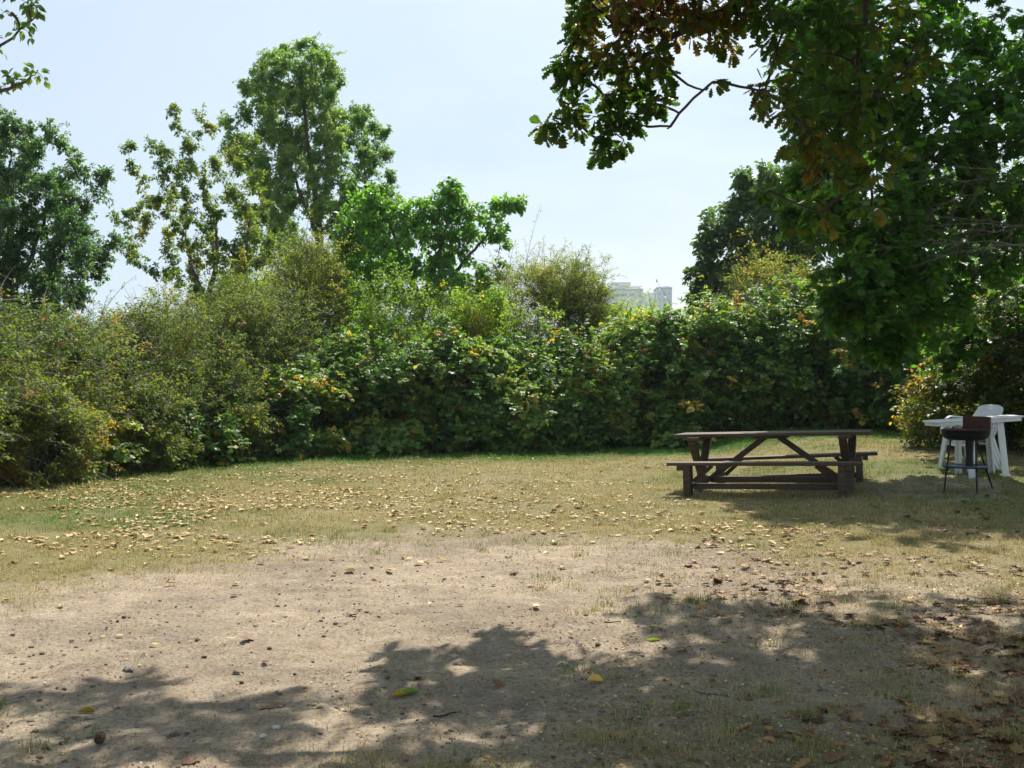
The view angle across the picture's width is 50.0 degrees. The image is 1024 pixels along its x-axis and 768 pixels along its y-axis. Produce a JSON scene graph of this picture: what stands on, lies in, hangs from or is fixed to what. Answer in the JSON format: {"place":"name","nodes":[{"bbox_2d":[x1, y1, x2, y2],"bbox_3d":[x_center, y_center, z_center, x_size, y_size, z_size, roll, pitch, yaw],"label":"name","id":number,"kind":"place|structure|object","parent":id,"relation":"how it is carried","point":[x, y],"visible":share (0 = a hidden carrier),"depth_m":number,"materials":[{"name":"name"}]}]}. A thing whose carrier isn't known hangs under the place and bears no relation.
{"place":"outdoors","nodes":[
{"label":"outdoors","id":0,"kind":"place"},
{"bbox_2d":[0,0,50,94],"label":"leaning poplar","id":1,"kind":"object","parent":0,"point":[30,14],"visible":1,"depth_m":8.21,"materials":[{"name":"green plant"}]},
{"bbox_2d":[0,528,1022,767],"bbox_3d":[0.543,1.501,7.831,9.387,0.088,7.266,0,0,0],"label":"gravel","id":2,"kind":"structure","parent":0,"point":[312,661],"depth_m":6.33,"materials":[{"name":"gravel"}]},
{"bbox_2d":[0,385,1023,767],"bbox_3d":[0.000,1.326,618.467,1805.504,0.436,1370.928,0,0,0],"label":"ground","id":3,"kind":"structure","parent":0,"point":[454,609],"depth_m":6.64,"materials":[{"name":"soil"}]},
{"bbox_2d":[0,306,79,476],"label":"thorn bush","id":4,"kind":"object","parent":3,"relation":"on","point":[5,393],"visible":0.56,"depth_m":15.73,"materials":[{"name":"green plant"}]},
{"bbox_2d":[0,104,131,340],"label":"round tree","id":5,"kind":"object","parent":3,"relation":"on","point":[67,223],"visible":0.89,"depth_m":21.50,"materials":[{"name":"green plant"}]},
{"bbox_2d":[0,349,142,491],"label":"thorn bush","id":6,"kind":"object","parent":3,"relation":"on","point":[16,472],"visible":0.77,"depth_m":16.11,"materials":[{"name":"green plant"}]},
{"bbox_2d":[12,308,136,387],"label":"thorn bush","id":7,"kind":"object","parent":3,"relation":"on","point":[65,340],"depth_m":21.83,"materials":[{"name":"green plant"}]},
{"bbox_2d":[20,267,144,403],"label":"thorn bush","id":8,"kind":"object","parent":3,"relation":"on","point":[79,357],"visible":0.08,"depth_m":20.04,"materials":[{"name":"green plant"}]},
{"bbox_2d":[23,370,148,480],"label":"bramble bush","id":9,"kind":"object","parent":3,"relation":"on","point":[116,455],"visible":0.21,"depth_m":17.39,"materials":[{"name":"green plant"}]},
{"bbox_2d":[78,707,94,711],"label":"curled leaf","id":10,"kind":"object","parent":3,"relation":"on","point":[87,709],"visible":1,"depth_m":4.98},
{"bbox_2d":[0,271,190,482],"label":"thorn bush","id":11,"kind":"object","parent":3,"relation":"on","point":[85,391],"visible":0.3,"depth_m":18.12,"materials":[{"name":"green plant"}]},
{"bbox_2d":[93,731,105,744],"bbox_3d":[-1.687,1.449,4.491,0.051,0.056,0.051,19,22,-22],"label":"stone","id":12,"kind":"object","parent":3,"relation":"on","point":[100,736],"visible":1,"depth_m":4.48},
{"bbox_2d":[122,666,134,671],"bbox_3d":[-2.021,1.507,5.783,0.065,0.036,0.070,0,0,2],"label":"stone","id":13,"kind":"object","parent":3,"relation":"on","point":[129,668],"visible":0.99,"depth_m":5.76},
{"bbox_2d":[91,358,211,473],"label":"thorn bush","id":14,"kind":"object","parent":3,"relation":"on","point":[164,444],"visible":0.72,"depth_m":18.61,"materials":[{"name":"green plant"}]},
{"bbox_2d":[49,281,286,467],"bbox_3d":[-7.160,-0.012,21.908,5.243,4.070,6.120,0,0,0],"label":"thorn bush","id":15,"kind":"object","parent":3,"relation":"on","point":[145,318],"visible":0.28,"depth_m":21.02,"materials":[{"name":"green plant"}]},
{"bbox_2d":[166,730,180,736],"bbox_3d":[-1.436,1.492,4.669,0.058,0.037,0.055,0,0,8],"label":"clod","id":16,"kind":"object","parent":3,"relation":"on","point":[175,733],"visible":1,"depth_m":4.65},
{"bbox_2d":[181,756,200,763],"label":"fallen leaf","id":17,"kind":"object","parent":3,"relation":"on","point":[189,760],"visible":1,"depth_m":4.33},
{"bbox_2d":[105,102,279,316],"bbox_3d":[-7.950,-2.776,27.397,4.487,8.592,2.862,0,0,0],"label":"thinning tree","id":18,"kind":"object","parent":3,"relation":"on","point":[232,195],"visible":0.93,"depth_m":27.38,"materials":[{"name":"green plant"}]},
{"bbox_2d":[136,239,270,379],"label":"wild shrub","id":19,"kind":"object","parent":3,"relation":"on","point":[166,300],"visible":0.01,"depth_m":26.10,"materials":[{"name":"green plant"}]},
{"bbox_2d":[156,388,259,466],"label":"bramble bush","id":20,"kind":"object","parent":3,"relation":"on","point":[221,452],"visible":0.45,"depth_m":20.17,"materials":[{"name":"green plant"}]},
{"bbox_2d":[133,247,349,453],"bbox_3d":[-6.119,-0.567,24.352,5.716,4.654,5.444,0,0,41],"label":"thorn bush","id":21,"kind":"object","parent":3,"relation":"on","point":[266,312],"visible":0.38,"depth_m":23.65,"materials":[{"name":"green plant"}]},
{"bbox_2d":[194,350,293,462],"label":"thorn bush","id":22,"kind":"object","parent":3,"relation":"on","point":[259,440],"visible":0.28,"depth_m":21.21,"materials":[{"name":"green plant"}]},
{"bbox_2d":[205,240,329,367],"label":"wild shrub","id":23,"kind":"object","parent":3,"relation":"on","point":[257,281],"visible":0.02,"depth_m":27.98,"materials":[{"name":"green plant"}]},
{"bbox_2d":[214,208,353,318],"bbox_3d":[-6.401,-1.666,30.973,4.444,6.339,3.236,0,0,0],"label":"tree","id":24,"kind":"object","parent":3,"relation":"on","point":[222,241],"visible":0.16,"depth_m":30.20,"materials":[{"name":"green plant"}]},
{"bbox_2d":[216,31,369,347],"bbox_3d":[-7.234,-5.010,35.982,5.319,13.027,4.486,0,0,0],"label":"tall poplar","id":25,"kind":"object","parent":3,"relation":"on","point":[305,92],"visible":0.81,"depth_m":35.26,"materials":[{"name":"green plant"}]},
{"bbox_2d":[224,335,367,461],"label":"bramble bush","id":26,"kind":"object","parent":3,"relation":"on","point":[304,436],"visible":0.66,"depth_m":22.37,"materials":[{"name":"green plant"}]},
{"bbox_2d":[248,209,366,368],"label":"wild shrub","id":27,"kind":"object","parent":3,"relation":"on","point":[305,281],"visible":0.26,"depth_m":26.35,"materials":[{"name":"green plant"}]},
{"bbox_2d":[332,100,410,320],"bbox_3d":[-4.899,-4.112,37.446,2.850,11.226,3.218,0,0,0],"label":"slim poplar","id":28,"kind":"object","parent":3,"relation":"on","point":[367,156],"visible":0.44,"depth_m":37.19,"materials":[{"name":"green plant"}]},
{"bbox_2d":[302,302,467,454],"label":"bramble bush","id":29,"kind":"object","parent":3,"relation":"on","point":[385,380],"visible":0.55,"depth_m":23.70,"materials":[{"name":"green plant"}]},
{"bbox_2d":[307,258,467,447],"bbox_3d":[-3.095,-0.633,26.875,5.040,4.801,5.235,0,0,-44],"label":"wild shrub","id":30,"kind":"object","parent":3,"relation":"on","point":[382,321],"visible":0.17,"depth_m":26.00,"materials":[{"name":"green plant"}]},
{"bbox_2d":[341,401,455,457],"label":"bramble bush","id":31,"kind":"object","parent":3,"relation":"on","point":[374,428],"visible":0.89,"depth_m":23.08,"materials":[{"name":"green plant"}]},
{"bbox_2d":[393,687,418,695],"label":"curled leaf","id":32,"kind":"object","parent":3,"relation":"on","point":[405,691],"visible":1,"depth_m":5.39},
{"bbox_2d":[312,175,528,340],"bbox_3d":[-2.433,-2.013,29.000,5.800,7.044,2.330,0,0,0],"label":"broad tree","id":33,"kind":"object","parent":3,"relation":"on","point":[372,214],"visible":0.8,"depth_m":28.76,"materials":[{"name":"green plant"}]},
{"bbox_2d":[345,281,555,453],"bbox_3d":[-1.276,-0.328,25.225,4.789,4.195,4.491,0,0,-41],"label":"bramble bush","id":34,"kind":"object","parent":3,"relation":"on","point":[480,364],"visible":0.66,"depth_m":24.00,"materials":[{"name":"green plant"}]},
{"bbox_2d":[393,250,580,393],"bbox_3d":[-0.855,-0.703,27.297,5.281,5.180,5.346,0,0,0],"label":"wild shrub","id":35,"kind":"object","parent":3,"relation":"on","point":[478,319],"visible":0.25,"depth_m":26.32,"materials":[{"name":"green plant"}]},
{"bbox_2d":[492,679,504,688],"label":"fallen leaf","id":36,"kind":"object","parent":3,"relation":"on","point":[498,683],"visible":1,"depth_m":5.47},
{"bbox_2d":[0,449,1023,767],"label":"leaf litter","id":37,"kind":"object","parent":3,"relation":"on","point":[662,597],"visible":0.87,"depth_m":8.77,"materials":[{"name":"plant"}]},
{"bbox_2d":[459,346,594,454],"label":"bramble bush","id":38,"kind":"object","parent":3,"relation":"on","point":[535,418],"visible":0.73,"depth_m":23.77,"materials":[{"name":"green plant"}]},
{"bbox_2d":[469,205,624,355],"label":"wild shrub","id":39,"kind":"object","parent":3,"relation":"on","point":[544,284],"visible":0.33,"depth_m":28.37,"materials":[{"name":"green plant"}]},
{"bbox_2d":[489,313,670,451],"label":"bramble bush","id":40,"kind":"object","parent":3,"relation":"on","point":[592,414],"visible":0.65,"depth_m":24.79,"materials":[{"name":"green plant"}]},
{"bbox_2d":[523,241,641,349],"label":"wild shrub","id":41,"kind":"object","parent":3,"relation":"on","point":[581,318],"visible":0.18,"depth_m":28.83,"materials":[{"name":"green plant"}]},
{"bbox_2d":[588,674,602,680],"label":"curled leaf","id":42,"kind":"object","parent":3,"relation":"on","point":[595,677],"visible":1,"depth_m":5.54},
{"bbox_2d":[598,282,642,321],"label":"apartment block","id":43,"kind":"structure","parent":3,"relation":"on","point":[625,291],"depth_m":470.00,"materials":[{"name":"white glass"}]},
{"bbox_2d":[574,288,720,403],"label":"wild shrub","id":44,"kind":"object","parent":3,"relation":"on","point":[652,306],"visible":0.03,"depth_m":28.62,"materials":[{"name":"green plant"}]},
{"bbox_2d":[643,293,652,312],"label":"apartment block","id":45,"kind":"structure","parent":3,"relation":"on","point":[646,297],"depth_m":520.00,"materials":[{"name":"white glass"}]},
{"bbox_2d":[653,286,671,315],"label":"apartment block","id":46,"kind":"structure","parent":3,"relation":"on","point":[660,298],"depth_m":480.00,"materials":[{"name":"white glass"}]},
{"bbox_2d":[577,279,759,446],"bbox_3d":[3.378,-0.398,26.981,5.073,4.320,4.768,0,0,0],"label":"bramble bush","id":47,"kind":"object","parent":3,"relation":"on","point":[667,340],"visible":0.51,"depth_m":25.86,"materials":[{"name":"green plant"}]},
{"bbox_2d":[614,376,728,448],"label":"bramble bush","id":48,"kind":"object","parent":3,"relation":"on","point":[679,413],"visible":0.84,"depth_m":24.97,"materials":[{"name":"green plant"}]},
{"bbox_2d":[697,601,708,609],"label":"fallen leaf","id":49,"kind":"object","parent":3,"relation":"on","point":[701,605],"visible":1,"depth_m":7.33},
{"bbox_2d":[626,273,816,437],"bbox_3d":[5.096,-0.567,27.373,4.521,4.253,4.297,0,0,0],"label":"bramble bush","id":50,"kind":"object","parent":3,"relation":"on","point":[731,356],"visible":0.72,"depth_m":26.12,"materials":[{"name":"green plant"}]},
{"bbox_2d":[528,0,954,240],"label":"oak tree","id":51,"kind":"object","parent":3,"relation":"on","point":[582,25],"visible":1,"depth_m":8.71,"materials":[{"name":"green plant"}]},
{"bbox_2d":[735,722,751,729],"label":"fallen leaf","id":52,"kind":"object","parent":3,"relation":"on","point":[746,724],"visible":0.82,"depth_m":4.75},
{"bbox_2d":[666,461,862,497],"bbox_3d":[3.276,1.253,14.301,2.480,0.473,0.300,-1,0,17],"label":"bench","id":53,"kind":"object","parent":3,"relation":"on","point":[689,485],"visible":0.88,"depth_m":14.25,"materials":[{"name":"brown wood"}]},
{"bbox_2d":[704,228,828,425],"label":"wild shrub","id":54,"kind":"object","parent":3,"relation":"on","point":[769,270],"visible":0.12,"depth_m":29.09,"materials":[{"name":"green plant"}]},
{"bbox_2d":[673,430,872,494],"bbox_3d":[3.591,1.087,15.104,2.616,0.854,0.900,-2,-1,22],"label":"picnic table","id":55,"kind":"object","parent":3,"relation":"on","point":[848,450],"visible":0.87,"depth_m":15.00,"materials":[{"name":"brown wood"}]},
{"bbox_2d":[767,729,786,735],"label":"fallen leaf","id":56,"kind":"object","parent":3,"relation":"on","point":[772,732],"visible":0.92,"depth_m":4.67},
{"bbox_2d":[681,158,876,316],"bbox_3d":[8.412,-2.678,33.070,6.640,8.390,2.933,0,0,0],"label":"round tree","id":57,"kind":"object","parent":3,"relation":"on","point":[708,246],"visible":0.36,"depth_m":32.65,"materials":[{"name":"green plant"}]},
{"bbox_2d":[708,451,877,481],"bbox_3d":[4.018,1.269,15.954,2.480,0.473,0.300,-3,-1,17],"label":"bench","id":58,"kind":"object","parent":3,"relation":"on","point":[858,474],"visible":0.46,"depth_m":15.83,"materials":[{"name":"brown wood"}]},
{"bbox_2d":[792,758,810,767],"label":"fallen leaf","id":59,"kind":"object","parent":3,"relation":"on","point":[803,762],"visible":1,"depth_m":4.35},
{"bbox_2d":[800,728,814,736],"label":"fallen leaf","id":60,"kind":"object","parent":3,"relation":"on","point":[806,732],"visible":0.91,"depth_m":4.69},
{"bbox_2d":[724,261,902,430],"bbox_3d":[7.554,-0.782,27.378,4.896,4.838,4.700,0,0,-35],"label":"bramble bush","id":61,"kind":"object","parent":3,"relation":"on","point":[815,350],"visible":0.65,"depth_m":26.19,"materials":[{"name":"green plant"}]},
{"bbox_2d":[810,714,825,723],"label":"fallen leaf","id":62,"kind":"object","parent":3,"relation":"on","point":[819,718],"visible":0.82,"depth_m":4.92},
{"bbox_2d":[816,595,829,601],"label":"fallen leaf","id":63,"kind":"object","parent":3,"relation":"on","point":[821,599],"visible":1,"depth_m":7.56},
{"bbox_2d":[825,751,848,762],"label":"fallen leaf","id":64,"kind":"object","parent":3,"relation":"on","point":[830,758],"visible":0.97,"depth_m":4.40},
{"bbox_2d":[789,282,886,427],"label":"bramble bush","id":65,"kind":"object","parent":3,"relation":"on","point":[820,373],"visible":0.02,"depth_m":27.78,"materials":[{"name":"green plant"}]},
{"bbox_2d":[839,709,849,721],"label":"fallen leaf","id":66,"kind":"object","parent":3,"relation":"on","point":[844,713],"visible":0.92,"depth_m":4.98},
{"bbox_2d":[847,711,863,720],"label":"fallen leaf","id":67,"kind":"object","parent":3,"relation":"on","point":[854,716],"visible":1,"depth_m":4.95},
{"bbox_2d":[853,619,867,624],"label":"fallen leaf","id":68,"kind":"object","parent":3,"relation":"on","point":[860,622],"visible":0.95,"depth_m":6.83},
{"bbox_2d":[876,719,889,725],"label":"fallen leaf","id":69,"kind":"object","parent":3,"relation":"on","point":[886,721],"visible":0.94,"depth_m":4.87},
{"bbox_2d":[883,756,895,767],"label":"fallen leaf","id":70,"kind":"object","parent":3,"relation":"on","point":[891,764],"visible":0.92,"depth_m":4.31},
{"bbox_2d":[762,0,1023,383],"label":"maple","id":71,"kind":"object","parent":3,"relation":"on","point":[858,309],"visible":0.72,"depth_m":16.55,"materials":[{"name":"green plant"}]},
{"bbox_2d":[846,184,1023,256],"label":"dead bough","id":72,"kind":"object","parent":71,"relation":"attached to","point":[1008,226],"visible":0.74,"depth_m":16.16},
{"bbox_2d":[853,205,1023,278],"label":"dead bough","id":73,"kind":"object","parent":71,"relation":"attached to","point":[1000,245],"visible":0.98,"depth_m":15.67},
{"bbox_2d":[869,141,1023,235],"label":"dead bough","id":74,"kind":"object","parent":71,"relation":"attached to","point":[955,199],"visible":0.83,"depth_m":15.95,"materials":[{"name":"wood"}]},
{"bbox_2d":[894,694,913,701],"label":"fallen leaf","id":75,"kind":"object","parent":3,"relation":"on","point":[906,699],"visible":1,"depth_m":5.21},
{"bbox_2d":[822,296,995,432],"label":"bramble bush","id":76,"kind":"object","parent":3,"relation":"on","point":[887,384],"visible":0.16,"depth_m":25.22,"materials":[{"name":"green plant"}]},
{"bbox_2d":[905,757,926,762],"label":"fallen leaf","id":77,"kind":"object","parent":3,"relation":"on","point":[911,760],"visible":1,"depth_m":4.37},
{"bbox_2d":[916,706,939,717],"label":"fallen leaf","id":78,"kind":"object","parent":3,"relation":"on","point":[930,711],"visible":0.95,"depth_m":5.03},
{"bbox_2d":[920,723,939,733],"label":"fallen leaf","id":79,"kind":"object","parent":3,"relation":"on","point":[929,726],"visible":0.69,"depth_m":4.76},
{"bbox_2d":[925,736,945,747],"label":"fallen leaf","id":80,"kind":"object","parent":3,"relation":"on","point":[937,741],"visible":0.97,"depth_m":4.54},
{"bbox_2d":[923,746,947,751],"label":"fallen leaf","id":81,"kind":"object","parent":3,"relation":"on","point":[934,748],"visible":1,"depth_m":4.46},
{"bbox_2d":[932,646,948,651],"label":"fallen leaf","id":82,"kind":"object","parent":3,"relation":"on","point":[940,648],"visible":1,"depth_m":6.19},
{"bbox_2d":[933,751,948,757],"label":"fallen leaf","id":83,"kind":"object","parent":3,"relation":"on","point":[938,755],"visible":1,"depth_m":4.42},
{"bbox_2d":[874,145,1022,318],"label":"shade tree","id":84,"kind":"object","parent":3,"relation":"on","point":[955,177],"visible":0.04,"depth_m":28.67,"materials":[{"name":"green plant"}]},
{"bbox_2d":[884,314,1023,451],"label":"yellowing shrub","id":85,"kind":"object","parent":3,"relation":"on","point":[934,393],"visible":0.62,"depth_m":19.17,"materials":[{"name":"green plant"}]},
{"bbox_2d":[943,709,968,722],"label":"fallen leaf","id":86,"kind":"object","parent":3,"relation":"on","point":[947,716],"visible":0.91,"depth_m":4.93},
{"bbox_2d":[953,633,970,640],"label":"fallen leaf","id":87,"kind":"object","parent":3,"relation":"on","point":[965,637],"visible":0.97,"depth_m":6.47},
{"bbox_2d":[959,628,971,636],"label":"fallen leaf","id":88,"kind":"object","parent":3,"relation":"on","point":[966,632],"visible":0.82,"depth_m":6.59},
{"bbox_2d":[940,416,992,493],"bbox_3d":[5.909,0.926,14.287,0.613,1.003,0.725,0,0,30],"label":"barbecue grill","id":89,"kind":"object","parent":3,"relation":"on","point":[976,429],"visible":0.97,"depth_m":14.17,"materials":[{"name":"black metal"}]},
{"bbox_2d":[938,412,999,472],"bbox_3d":[6.754,0.847,16.173,0.733,0.862,0.590,0,0,-28],"label":"plastic chair","id":90,"kind":"object","parent":3,"relation":"on","point":[944,443],"visible":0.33,"depth_m":16.21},
{"bbox_2d":[942,408,1000,466],"bbox_3d":[6.793,0.783,16.198,0.733,0.862,0.590,2,-1,-28],"label":"plastic chair","id":91,"kind":"object","parent":90,"relation":"on","point":[996,411],"visible":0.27,"depth_m":16.21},
{"bbox_2d":[944,405,1002,462],"bbox_3d":[6.833,0.720,16.224,0.733,0.862,0.590,3,-2,-28],"label":"plastic chair","id":92,"kind":"object","parent":91,"relation":"on","point":[999,407],"visible":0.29,"depth_m":16.24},
{"bbox_2d":[958,660,979,669],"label":"fallen leaf","id":93,"kind":"object","parent":3,"relation":"on","point":[974,664],"visible":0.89,"depth_m":5.84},
{"bbox_2d":[960,762,977,767],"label":"fallen leaf","id":94,"kind":"object","parent":3,"relation":"on","point":[967,765],"visible":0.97,"depth_m":4.29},
{"bbox_2d":[960,716,978,727],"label":"fallen leaf","id":95,"kind":"object","parent":3,"relation":"on","point":[965,720],"visible":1,"depth_m":4.80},
{"bbox_2d":[962,726,981,733],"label":"fallen leaf","id":96,"kind":"object","parent":3,"relation":"on","point":[966,730],"visible":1,"depth_m":4.68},
{"bbox_2d":[922,415,1023,477],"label":"garden table","id":97,"kind":"object","parent":3,"relation":"on","point":[999,420],"visible":0.64,"depth_m":15.46,"materials":[{"name":"white plastic"}]},
{"bbox_2d":[929,273,1023,450],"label":"yellowing shrub","id":98,"kind":"object","parent":3,"relation":"on","point":[1001,352],"visible":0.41,"depth_m":19.06,"materials":[{"name":"green plant"}]},
{"bbox_2d":[970,717,985,727],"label":"fallen leaf","id":99,"kind":"object","parent":3,"relation":"on","point":[979,724],"visible":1,"depth_m":4.82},
{"bbox_2d":[981,644,1000,649],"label":"fallen leaf","id":100,"kind":"object","parent":3,"relation":"on","point":[991,646],"visible":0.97,"depth_m":6.23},
{"bbox_2d":[959,281,1023,415],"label":"bramble bush","id":101,"kind":"object","parent":3,"relation":"on","point":[997,329],"visible":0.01,"depth_m":23.18,"materials":[{"name":"green plant"}]},
{"bbox_2d":[986,740,1009,749],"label":"fallen leaf","id":102,"kind":"object","parent":3,"relation":"on","point":[992,746],"visible":1,"depth_m":4.50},
{"bbox_2d":[988,738,1011,742],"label":"fallen leaf","id":103,"kind":"object","parent":3,"relation":"on","point":[998,740],"visible":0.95,"depth_m":4.54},
{"bbox_2d":[989,695,1010,703],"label":"fallen leaf","id":104,"kind":"object","parent":3,"relation":"on","point":[997,700],"visible":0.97,"depth_m":5.13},
{"bbox_2d":[1000,711,1014,717],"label":"fallen leaf","id":105,"kind":"object","parent":3,"relation":"on","point":[1008,714],"visible":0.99,"depth_m":5.00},
{"bbox_2d":[1005,755,1023,767],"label":"fallen leaf","id":106,"kind":"object","parent":3,"relation":"on","point":[1015,758],"visible":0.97,"depth_m":4.34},
{"bbox_2d":[1007,743,1023,752],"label":"fallen leaf","id":107,"kind":"object","parent":3,"relation":"on","point":[1017,748],"visible":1,"depth_m":4.49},
{"bbox_2d":[1015,373,1023,402],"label":"yellowing shrub","id":108,"kind":"object","parent":3,"relation":"on","point":[1019,381],"visible":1,"depth_m":17.91,"materials":[{"name":"green plant"}]},
{"label":"fallen leaf","id":109,"kind":"object","parent":3,"relation":"on","visible":0},
{"bbox_2d":[928,762,945,767],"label":"fallen leaf","id":110,"kind":"object","parent":109,"relation":"on","point":[936,764],"visible":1,"depth_m":4.32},
{"bbox_2d":[0,426,1023,767],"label":"grass","id":111,"kind":"structure","parent":0,"point":[342,460],"depth_m":11.10,"materials":[{"name":"plant"}]},
{"bbox_2d":[0,0,1023,356],"label":"sky","id":112,"kind":"structure","parent":0,"point":[458,84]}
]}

